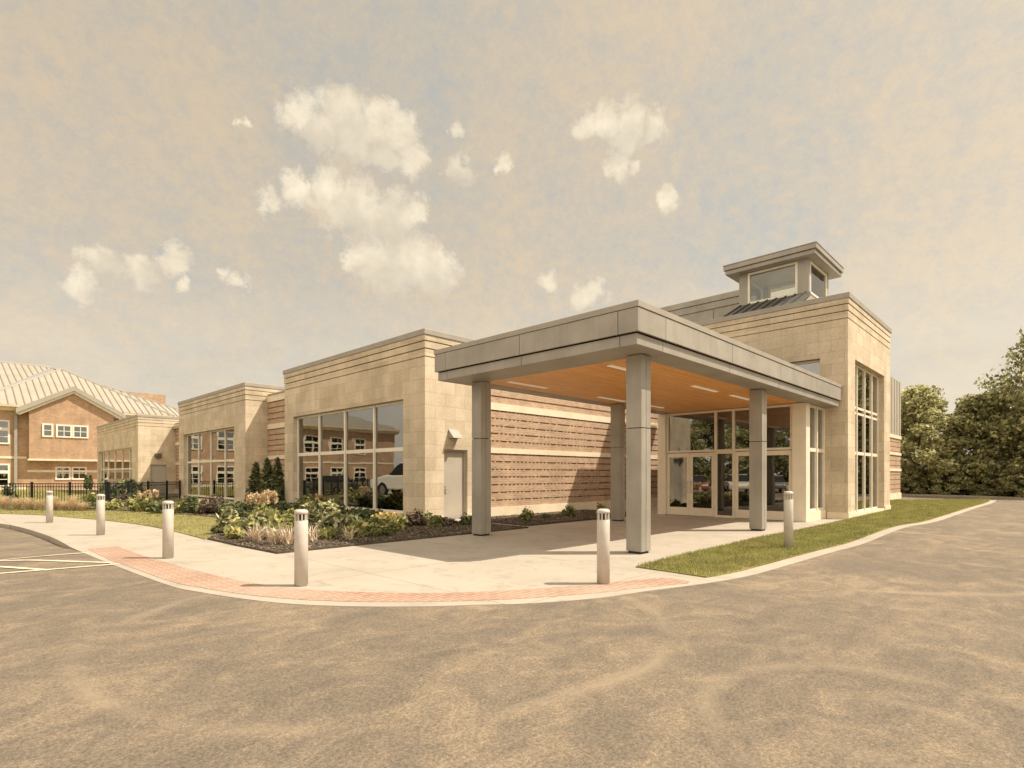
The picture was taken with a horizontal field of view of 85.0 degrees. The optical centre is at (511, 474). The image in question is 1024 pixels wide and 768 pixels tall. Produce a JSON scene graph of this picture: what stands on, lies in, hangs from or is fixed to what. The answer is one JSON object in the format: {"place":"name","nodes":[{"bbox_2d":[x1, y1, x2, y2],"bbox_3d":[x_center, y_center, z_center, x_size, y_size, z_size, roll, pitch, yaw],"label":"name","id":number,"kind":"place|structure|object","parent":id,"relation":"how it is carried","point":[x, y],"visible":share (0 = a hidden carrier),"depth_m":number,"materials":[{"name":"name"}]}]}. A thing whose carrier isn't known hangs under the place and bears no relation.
{"place":"outdoors","nodes":[
{"label":"outdoors","id":0,"kind":"place"},
{"bbox_2d":[0,495,12,508],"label":"feather grass","id":1,"kind":"object","parent":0,"point":[4,503],"depth_m":23.91,"materials":[{"name":"plant"}]},
{"bbox_2d":[7,497,23,509],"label":"feather grass","id":2,"kind":"object","parent":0,"point":[16,504],"depth_m":23.33,"materials":[{"name":"plant"}]},
{"bbox_2d":[0,489,219,538],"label":"lawn","id":3,"kind":"structure","parent":0,"point":[195,529],"depth_m":19.22,"materials":[{"name":"plant"}]},
{"bbox_2d":[2,482,17,501],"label":"shrub","id":4,"kind":"object","parent":3,"relation":"on","point":[9,491],"visible":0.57,"depth_m":28.00,"materials":[{"name":"green plant"}]},
{"bbox_2d":[19,497,35,509],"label":"feather grass","id":5,"kind":"object","parent":3,"relation":"on","point":[29,505],"depth_m":23.33,"materials":[{"name":"plant"}]},
{"bbox_2d":[60,495,81,510],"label":"feather grass","id":6,"kind":"object","parent":3,"relation":"on","point":[75,502],"depth_m":22.79,"materials":[{"name":"plant"}]},
{"bbox_2d":[0,504,174,512],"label":"planting bed","id":7,"kind":"object","parent":3,"relation":"on","point":[90,509],"visible":0.09,"depth_m":24.10,"materials":[{"name":"brown soil"}]},
{"bbox_2d":[82,491,105,508],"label":"shrub","id":8,"kind":"object","parent":7,"relation":"on","point":[90,499],"visible":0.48,"depth_m":23.64,"materials":[{"name":"green plant"}]},
{"bbox_2d":[105,498,123,509],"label":"shrub","id":9,"kind":"object","parent":7,"relation":"on","point":[115,504],"visible":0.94,"depth_m":23.19,"materials":[{"name":"green plant"}]},
{"bbox_2d":[115,492,130,505],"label":"shrub","id":10,"kind":"object","parent":7,"relation":"on","point":[123,498],"visible":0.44,"depth_m":25.71,"materials":[{"name":"purple plant"}]},
{"bbox_2d":[124,495,138,510],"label":"shrub","id":11,"kind":"object","parent":7,"relation":"on","point":[130,502],"visible":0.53,"depth_m":22.66,"materials":[{"name":"green plant"}]},
{"bbox_2d":[132,491,146,511],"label":"plume grass","id":12,"kind":"object","parent":7,"relation":"on","point":[140,495],"depth_m":21.98,"materials":[{"name":"beige plant"}]},
{"bbox_2d":[135,497,157,510],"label":"shrub","id":13,"kind":"object","parent":7,"relation":"on","point":[144,502],"visible":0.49,"depth_m":22.20,"materials":[{"name":"green plant"}]},
{"bbox_2d":[144,497,165,512],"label":"shrub","id":14,"kind":"object","parent":7,"relation":"on","point":[155,507],"visible":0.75,"depth_m":21.09,"materials":[{"name":"green plant"}]},
{"bbox_2d":[0,480,180,504],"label":"metal fence","id":15,"kind":"object","parent":3,"relation":"on","point":[175,489],"visible":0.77,"depth_m":26.93,"materials":[{"name":"black metal"}]},
{"bbox_2d":[95,476,138,500],"bbox_3d":[-21.639,0.787,30.761,2.404,1.366,2.072,0,0,44],"label":"shrub","id":16,"kind":"object","parent":3,"relation":"on","point":[100,481],"visible":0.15,"depth_m":30.29,"materials":[{"name":"green plant"}]},
{"bbox_2d":[114,478,145,498],"bbox_3d":[-21.031,0.814,30.684,1.885,1.311,1.943,0,0,44],"label":"shrub","id":17,"kind":"object","parent":3,"relation":"on","point":[128,479],"visible":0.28,"depth_m":30.35,"materials":[{"name":"green plant"}]},
{"bbox_2d":[233,522,274,541],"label":"silver grass","id":18,"kind":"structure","parent":0,"point":[256,535],"depth_m":12.21,"materials":[{"name":"plant"}]},
{"bbox_2d":[254,522,287,543],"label":"silver grass","id":19,"kind":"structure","parent":0,"point":[275,539],"depth_m":11.79,"materials":[{"name":"plant"}]},
{"bbox_2d":[339,525,363,539],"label":"silver grass","id":20,"kind":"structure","parent":0,"point":[350,535],"depth_m":12.55,"materials":[{"name":"plant"}]},
{"bbox_2d":[0,489,995,606],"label":"sidewalk","id":21,"kind":"structure","parent":0,"point":[549,555],"depth_m":10.10,"materials":[{"name":"concrete"}]},
{"bbox_2d":[46,491,52,522],"bbox_3d":[-14.389,1.006,17.389,0.182,0.989,0.182,0,0,43],"label":"bollard","id":22,"kind":"object","parent":21,"relation":"on","point":[49,506],"visible":1,"depth_m":17.32,"materials":[{"name":"grey metal"}]},
{"bbox_2d":[0,361,178,489],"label":"brick house","id":23,"kind":"structure","parent":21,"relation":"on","point":[51,421],"depth_m":57.47,"materials":[{"name":"brick"}]},
{"bbox_2d":[0,429,9,443],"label":"window","id":24,"kind":"structure","parent":23,"relation":"in","point":[4,433],"depth_m":54.36,"materials":[{"name":"white paint"}]},
{"bbox_2d":[0,420,9,428],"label":"window","id":25,"kind":"structure","parent":23,"relation":"in","point":[4,424],"depth_m":54.36,"materials":[{"name":"white paint"}]},
{"bbox_2d":[0,472,9,485],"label":"window","id":26,"kind":"structure","parent":23,"relation":"in","point":[4,476],"depth_m":54.36,"materials":[{"name":"white paint"}]},
{"bbox_2d":[42,423,52,436],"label":"window","id":27,"kind":"structure","parent":23,"relation":"in","point":[47,429],"depth_m":55.96,"materials":[{"name":"white paint"}]},
{"bbox_2d":[55,467,70,479],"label":"window","id":28,"kind":"structure","parent":23,"relation":"in","point":[58,475],"depth_m":57.53,"materials":[{"name":"white paint"}]},
{"bbox_2d":[56,424,71,437],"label":"window","id":29,"kind":"structure","parent":23,"relation":"in","point":[62,431],"depth_m":56.88,"materials":[{"name":"white paint"}]},
{"bbox_2d":[71,467,86,479],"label":"window","id":30,"kind":"structure","parent":23,"relation":"in","point":[79,475],"depth_m":58.47,"materials":[{"name":"white paint"}]},
{"bbox_2d":[72,425,88,438],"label":"window","id":31,"kind":"structure","parent":23,"relation":"in","point":[78,431],"depth_m":57.85,"materials":[{"name":"white paint"}]},
{"bbox_2d":[96,494,104,534],"bbox_3d":[-10.183,0.993,13.838,0.182,1.015,0.182,0,0,-25],"label":"bollard","id":32,"kind":"object","parent":21,"relation":"on","point":[100,514],"visible":1,"depth_m":13.77,"materials":[{"name":"grey paint"}]},
{"bbox_2d":[162,501,173,558],"bbox_3d":[-6.168,0.985,10.025,0.182,1.030,0.182,0,0,-2],"label":"bollard","id":33,"kind":"object","parent":21,"relation":"on","point":[167,529],"visible":1,"depth_m":9.96,"materials":[{"name":"grey paint"}]},
{"bbox_2d":[294,509,307,586],"bbox_3d":[-2.843,0.985,7.540,0.182,1.030,0.182,0,0,44],"label":"bollard","id":34,"kind":"object","parent":21,"relation":"on","point":[301,548],"visible":1,"depth_m":7.47,"materials":[{"name":"silver metal"}]},
{"bbox_2d":[174,507,528,553],"bbox_3d":[-8.088,1.515,18.951,16.980,0.100,7.206,0,0,44],"label":"planting bed","id":35,"kind":"object","parent":21,"relation":"on","point":[314,547],"visible":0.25,"depth_m":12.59,"materials":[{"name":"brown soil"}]},
{"bbox_2d":[182,495,198,512],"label":"shrub","id":36,"kind":"object","parent":35,"relation":"on","point":[189,504],"visible":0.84,"depth_m":21.20,"materials":[{"name":"green plant"}]},
{"bbox_2d":[197,494,226,513],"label":"shrub","id":37,"kind":"object","parent":35,"relation":"on","point":[206,506],"visible":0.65,"depth_m":20.66,"materials":[{"name":"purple plant"}]},
{"bbox_2d":[208,506,238,533],"bbox_3d":[-7.168,1.132,14.026,0.733,0.676,0.801,0,0,44],"label":"shrub","id":38,"kind":"object","parent":35,"relation":"on","point":[228,513],"visible":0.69,"depth_m":13.85,"materials":[{"name":"green plant"}]},
{"bbox_2d":[222,525,245,538],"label":"shrub","id":39,"kind":"object","parent":35,"relation":"on","point":[231,534],"visible":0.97,"depth_m":12.65,"materials":[{"name":"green plant"}]},
{"bbox_2d":[222,517,245,534],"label":"shrub","id":40,"kind":"object","parent":35,"relation":"on","point":[235,521],"visible":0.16,"depth_m":13.50,"materials":[{"name":"green plant"}]},
{"bbox_2d":[228,500,255,516],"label":"shrub","id":41,"kind":"object","parent":35,"relation":"on","point":[242,509],"visible":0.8,"depth_m":19.43,"materials":[{"name":"green plant"}]},
{"bbox_2d":[238,518,260,534],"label":"shrub","id":42,"kind":"object","parent":35,"relation":"on","point":[244,524],"visible":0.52,"depth_m":13.32,"materials":[{"name":"green plant"}]},
{"bbox_2d":[243,462,261,505],"bbox_3d":[-11.421,0.444,24.984,1.130,2.153,1.175,0,0,44],"label":"conifer","id":43,"kind":"object","parent":35,"relation":"on","point":[254,483],"visible":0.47,"depth_m":24.85,"materials":[{"name":"green plant"}]},
{"bbox_2d":[245,492,265,515],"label":"plume grass","id":44,"kind":"object","parent":35,"relation":"on","point":[249,499],"depth_m":16.28,"materials":[{"name":"beige plant"}]},
{"bbox_2d":[247,512,270,526],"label":"shrub","id":45,"kind":"object","parent":35,"relation":"on","point":[263,519],"visible":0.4,"depth_m":14.78,"materials":[{"name":"green plant"}]},
{"bbox_2d":[255,458,273,506],"bbox_3d":[-10.788,0.384,24.604,1.080,2.272,1.061,0,0,-8],"label":"conifer","id":46,"kind":"object","parent":35,"relation":"on","point":[266,470],"visible":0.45,"depth_m":24.46,"materials":[{"name":"green plant"}]},
{"bbox_2d":[250,489,281,516],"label":"plume grass","id":47,"kind":"object","parent":35,"relation":"on","point":[268,496],"depth_m":15.28,"materials":[{"name":"beige plant"}]},
{"bbox_2d":[253,504,280,513],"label":"shrub","id":48,"kind":"object","parent":35,"relation":"on","point":[266,509],"visible":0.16,"depth_m":17.49,"materials":[{"name":"green plant"}]},
{"bbox_2d":[263,521,287,534],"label":"shrub","id":49,"kind":"object","parent":35,"relation":"on","point":[274,524],"visible":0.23,"depth_m":13.24,"materials":[{"name":"green plant"}]},
{"bbox_2d":[265,457,285,507],"bbox_3d":[-10.149,0.366,24.192,1.072,2.308,1.122,0,0,44],"label":"conifer","id":50,"kind":"object","parent":35,"relation":"on","point":[277,482],"visible":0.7,"depth_m":24.07,"materials":[{"name":"green plant"}]},
{"bbox_2d":[266,512,294,528],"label":"shrub","id":51,"kind":"object","parent":35,"relation":"on","point":[282,518],"visible":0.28,"depth_m":13.65,"materials":[{"name":"green plant"}]},
{"bbox_2d":[270,499,293,514],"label":"shrub","id":52,"kind":"object","parent":35,"relation":"on","point":[284,505],"visible":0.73,"depth_m":19.48,"materials":[{"name":"green plant"}]},
{"bbox_2d":[275,526,293,544],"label":"silver grass","id":53,"kind":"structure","parent":35,"relation":"on","point":[286,538],"depth_m":11.72,"materials":[{"name":"plant"}]},
{"bbox_2d":[299,493,326,507],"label":"shrub","id":54,"kind":"object","parent":35,"relation":"on","point":[305,499],"visible":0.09,"depth_m":18.77,"materials":[{"name":"green plant"}]},
{"bbox_2d":[308,526,324,541],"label":"silver grass","id":55,"kind":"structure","parent":35,"relation":"on","point":[312,537],"depth_m":12.29,"materials":[{"name":"plant"}]},
{"bbox_2d":[306,498,341,529],"bbox_3d":[-5.039,1.020,14.928,1.017,0.899,1.216,0,0,44],"label":"shrub","id":56,"kind":"object","parent":35,"relation":"on","point":[317,510],"visible":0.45,"depth_m":14.67,"materials":[{"name":"green plant"}]},
{"bbox_2d":[317,526,338,538],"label":"shrub","id":57,"kind":"object","parent":35,"relation":"on","point":[328,532],"visible":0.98,"depth_m":12.63,"materials":[{"name":"green plant"}]},
{"bbox_2d":[317,511,351,534],"bbox_3d":[-4.318,1.177,13.808,0.898,0.587,0.896,0,0,28],"label":"shrub","id":58,"kind":"object","parent":35,"relation":"on","point":[336,520],"visible":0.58,"depth_m":13.68,"materials":[{"name":"green plant"}]},
{"bbox_2d":[344,519,370,536],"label":"shrub","id":59,"kind":"object","parent":35,"relation":"on","point":[360,528],"visible":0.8,"depth_m":13.15,"materials":[{"name":"green plant"}]},
{"bbox_2d":[343,506,372,519],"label":"shrub","id":60,"kind":"object","parent":35,"relation":"on","point":[364,513],"visible":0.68,"depth_m":17.36,"materials":[{"name":"green plant"}]},
{"bbox_2d":[359,516,388,530],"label":"shrub","id":61,"kind":"object","parent":35,"relation":"on","point":[374,519],"visible":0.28,"depth_m":13.79,"materials":[{"name":"green plant"}]},
{"bbox_2d":[366,522,392,535],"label":"shrub","id":62,"kind":"object","parent":35,"relation":"on","point":[375,530],"visible":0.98,"depth_m":13.33,"materials":[{"name":"green plant"}]},
{"bbox_2d":[372,512,405,527],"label":"flowering plant","id":63,"kind":"object","parent":35,"relation":"on","point":[387,517],"visible":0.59,"depth_m":15.03,"materials":[{"name":"yellow plant"}]},
{"bbox_2d":[385,518,403,531],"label":"shrub","id":64,"kind":"object","parent":35,"relation":"on","point":[395,526],"visible":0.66,"depth_m":14.37,"materials":[{"name":"green plant"}]},
{"bbox_2d":[405,508,429,525],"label":"shrub","id":65,"kind":"object","parent":35,"relation":"on","point":[418,518],"visible":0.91,"depth_m":15.99,"materials":[{"name":"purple plant"}]},
{"bbox_2d":[425,515,445,525],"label":"shrub","id":66,"kind":"object","parent":35,"relation":"on","point":[435,519],"visible":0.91,"depth_m":15.80,"materials":[{"name":"green plant"}]},
{"bbox_2d":[436,516,458,525],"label":"shrub","id":67,"kind":"object","parent":35,"relation":"on","point":[449,522],"visible":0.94,"depth_m":15.89,"materials":[{"name":"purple plant"}]},
{"bbox_2d":[459,512,471,524],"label":"shrub","id":68,"kind":"object","parent":35,"relation":"on","point":[465,520],"visible":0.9,"depth_m":16.23,"materials":[{"name":"green plant"}]},
{"bbox_2d":[89,546,688,601],"bbox_3d":[-3.373,1.510,8.477,11.515,0.030,2.868,0,0,19],"label":"paver band","id":69,"kind":"object","parent":21,"relation":"on","point":[166,570],"visible":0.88,"depth_m":7.26,"materials":[{"name":"brick"}]},
{"bbox_2d":[597,509,609,583],"bbox_3d":[1.254,0.985,7.676,0.182,1.030,0.182,0,0,21],"label":"bollard","id":70,"kind":"object","parent":69,"relation":"on","point":[603,546],"visible":1,"depth_m":7.60,"materials":[{"name":"silver metal"}]},
{"bbox_2d":[96,241,900,521],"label":"community building","id":71,"kind":"structure","parent":21,"relation":"on","point":[385,426],"depth_m":20.65,"materials":[{"name":"stone"}]},
{"bbox_2d":[101,448,131,487],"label":"window","id":72,"kind":"structure","parent":71,"relation":"in","point":[117,464],"depth_m":47.58,"materials":[{"name":"glass"}]},
{"bbox_2d":[187,427,233,498],"bbox_3d":[-16.821,-0.570,31.185,8.300,3.700,0.100,0,0,44],"label":"window","id":73,"kind":"structure","parent":71,"relation":"in","point":[210,454],"depth_m":31.04,"materials":[{"name":"glass"}]},
{"bbox_2d":[297,401,402,513],"bbox_3d":[-6.207,-0.570,20.870,7.960,3.700,0.110,0,0,44],"label":"window","id":74,"kind":"structure","parent":71,"relation":"in","point":[353,457],"depth_m":20.41,"materials":[{"name":"glass"}]},
{"bbox_2d":[667,453,689,514],"bbox_3d":[6.123,0.354,20.630,0.910,2.268,0.124,0,0,44],"label":"entrance door","id":75,"kind":"structure","parent":71,"relation":"in","point":[678,464],"depth_m":20.65,"materials":[{"name":"glass"}]},
{"bbox_2d":[690,452,714,516],"bbox_3d":[6.786,0.354,19.984,0.925,2.268,0.124,0,0,44],"label":"entrance door","id":76,"kind":"structure","parent":71,"relation":"in","point":[702,465],"depth_m":20.00,"materials":[{"name":"glass"}]},
{"bbox_2d":[715,451,735,517],"bbox_3d":[7.415,0.351,19.452,0.704,2.298,0.130,0,0,44],"label":"window","id":77,"kind":"structure","parent":71,"relation":"in","point":[724,461],"depth_m":19.44,"materials":[{"name":"glass"}]},
{"bbox_2d":[666,404,791,452],"bbox_3d":[7.411,-1.530,19.442,4.432,1.460,0.150,0,0,44],"label":"window","id":78,"kind":"structure","parent":71,"relation":"in","point":[723,430],"depth_m":19.51,"materials":[{"name":"glass"}]},
{"bbox_2d":[735,451,748,518],"bbox_3d":[7.990,0.354,18.865,0.922,2.268,0.050,0,0,44],"label":"entrance door","id":79,"kind":"structure","parent":71,"relation":"in","point":[741,458],"depth_m":19.01,"materials":[{"name":"glass"}]},
{"bbox_2d":[751,281,762,301],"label":"window","id":80,"kind":"structure","parent":71,"relation":"in","point":[756,291],"depth_m":25.58,"materials":[{"name":"glass"}]},
{"bbox_2d":[748,261,797,303],"bbox_3d":[10.930,-8.010,23.475,2.010,1.340,0.100,0,0,44],"label":"window","id":81,"kind":"structure","parent":71,"relation":"in","point":[793,263],"depth_m":23.40,"materials":[{"name":"glass"}]},
{"bbox_2d":[767,450,791,519],"bbox_3d":[8.657,0.354,18.216,0.923,2.268,0.050,0,0,44],"label":"entrance door","id":82,"kind":"structure","parent":71,"relation":"in","point":[779,463],"depth_m":18.20,"materials":[{"name":"glass"}]},
{"bbox_2d":[768,282,794,297],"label":"window","id":83,"kind":"structure","parent":71,"relation":"in","point":[769,289],"depth_m":25.78,"materials":[{"name":"metal"}]},
{"bbox_2d":[791,359,819,374],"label":"window","id":84,"kind":"structure","parent":71,"relation":"in","point":[813,366],"depth_m":19.66,"materials":[{"name":"glass"}]},
{"bbox_2d":[810,405,824,511],"bbox_3d":[10.042,-0.530,18.524,0.150,3.460,1.832,0,0,44],"label":"window","id":85,"kind":"structure","parent":71,"relation":"in","point":[817,414],"depth_m":18.52,"materials":[{"name":"glass"}]},
{"bbox_2d":[810,260,826,297],"bbox_3d":[12.826,-8.010,23.445,0.100,1.340,2.290,0,0,44],"label":"window","id":86,"kind":"structure","parent":71,"relation":"in","point":[818,278],"depth_m":23.46,"materials":[{"name":"glass"}]},
{"bbox_2d":[855,364,877,511],"bbox_3d":[13.307,-1.305,21.129,0.080,5.350,4.590,0,0,44],"label":"window","id":87,"kind":"structure","parent":71,"relation":"in","point":[866,383],"depth_m":21.45,"materials":[{"name":"glass"}]},
{"bbox_2d":[491,509,625,525],"bbox_3d":[1.766,1.500,19.659,2.980,0.100,6.750,0,0,44],"label":"planting bed","id":88,"kind":"object","parent":21,"relation":"on","point":[538,521],"visible":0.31,"depth_m":17.99,"materials":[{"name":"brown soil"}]},
{"bbox_2d":[518,506,534,520],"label":"shrub","id":89,"kind":"object","parent":88,"relation":"on","point":[526,515],"visible":1,"depth_m":17.47,"materials":[{"name":"green plant"}]},
{"bbox_2d":[561,505,576,515],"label":"shrub","id":90,"kind":"object","parent":88,"relation":"on","point":[570,511],"visible":0.99,"depth_m":19.34,"materials":[{"name":"green plant"}]},
{"bbox_2d":[434,300,841,553],"bbox_3d":[4.591,-0.725,16.131,5.660,4.550,12.780,0,0,44],"label":"entrance canopy","id":91,"kind":"object","parent":21,"relation":"on","point":[640,361],"visible":0.97,"depth_m":12.71,"materials":[{"name":"grey metal"}]},
{"bbox_2d":[0,496,1023,767],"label":"road","id":92,"kind":"structure","parent":0,"point":[902,648],"depth_m":4.27,"materials":[{"name":"grey asphalt"}]},
{"bbox_2d":[0,552,118,573],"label":"parking lines","id":93,"kind":"object","parent":92,"relation":"on","point":[36,569],"visible":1,"depth_m":9.28,"materials":[{"name":"paint"}]},
{"bbox_2d":[901,494,1023,499],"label":"kerb","id":94,"kind":"structure","parent":92,"relation":"on","point":[1000,497],"depth_m":36.80,"materials":[{"name":"concrete"}]},
{"bbox_2d":[0,0,1023,465],"label":"sky","id":95,"kind":"structure","parent":0,"point":[198,197],"materials":[{"name":"beige"}]},
{"bbox_2d":[636,498,990,577],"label":"lawn","id":96,"kind":"structure","parent":0,"point":[711,575],"depth_m":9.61,"materials":[{"name":"plant"}]},
{"bbox_2d":[783,491,793,547],"bbox_3d":[5.567,0.918,11.254,0.182,1.164,0.182,0,0,20],"label":"bollard","id":97,"kind":"object","parent":96,"relation":"on","point":[788,518],"visible":0.85,"depth_m":11.18,"materials":[{"name":"white metal"}]},
{"bbox_2d":[950,493,1023,497],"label":"woodland floor","id":98,"kind":"structure","parent":0,"point":[1001,496],"depth_m":38.51,"materials":[{"name":"brown soil"}]},
{"bbox_2d":[900,464,929,493],"bbox_3d":[28.924,0.401,40.498,2.312,2.309,2.575,0,0,44],"label":"bush","id":99,"kind":"object","parent":98,"relation":"on","point":[913,471],"visible":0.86,"depth_m":39.98,"materials":[{"name":"green plant"}]},
{"bbox_2d":[901,415,937,492],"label":"tree","id":100,"kind":"object","parent":98,"relation":"on","point":[912,439],"visible":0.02,"depth_m":44.52,"materials":[{"name":"green plant"}]},
{"bbox_2d":[900,384,968,494],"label":"tree","id":101,"kind":"object","parent":98,"relation":"on","point":[921,404],"visible":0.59,"depth_m":40.09,"materials":[{"name":"green plant"}]},
{"bbox_2d":[927,457,975,494],"bbox_3d":[30.557,0.152,39.235,2.727,2.816,3.055,0,0,12],"label":"bush","id":102,"kind":"object","parent":98,"relation":"on","point":[936,481],"visible":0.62,"depth_m":38.83,"materials":[{"name":"green plant"}]},
{"bbox_2d":[924,393,1023,495],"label":"tree","id":103,"kind":"object","parent":98,"relation":"on","point":[969,406],"visible":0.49,"depth_m":38.42,"materials":[{"name":"green plant"}]},
{"bbox_2d":[963,465,1002,495],"bbox_3d":[32.107,0.401,37.962,2.575,2.309,2.312,0,0,8],"label":"bush","id":104,"kind":"object","parent":98,"relation":"on","point":[983,486],"visible":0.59,"depth_m":37.52,"materials":[{"name":"green plant"}]},
{"bbox_2d":[945,326,1023,495],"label":"tree","id":105,"kind":"object","parent":98,"relation":"on","point":[994,396],"visible":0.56,"depth_m":37.34,"materials":[{"name":"green plant"}]},
{"bbox_2d":[978,405,1023,493],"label":"tree","id":106,"kind":"object","parent":98,"relation":"on","point":[1002,464],"visible":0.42,"depth_m":36.92,"materials":[{"name":"green plant"}]},
{"bbox_2d":[995,458,1023,496],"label":"bush","id":107,"kind":"object","parent":98,"relation":"on","point":[1003,491],"visible":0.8,"depth_m":36.29,"materials":[{"name":"green plant"}]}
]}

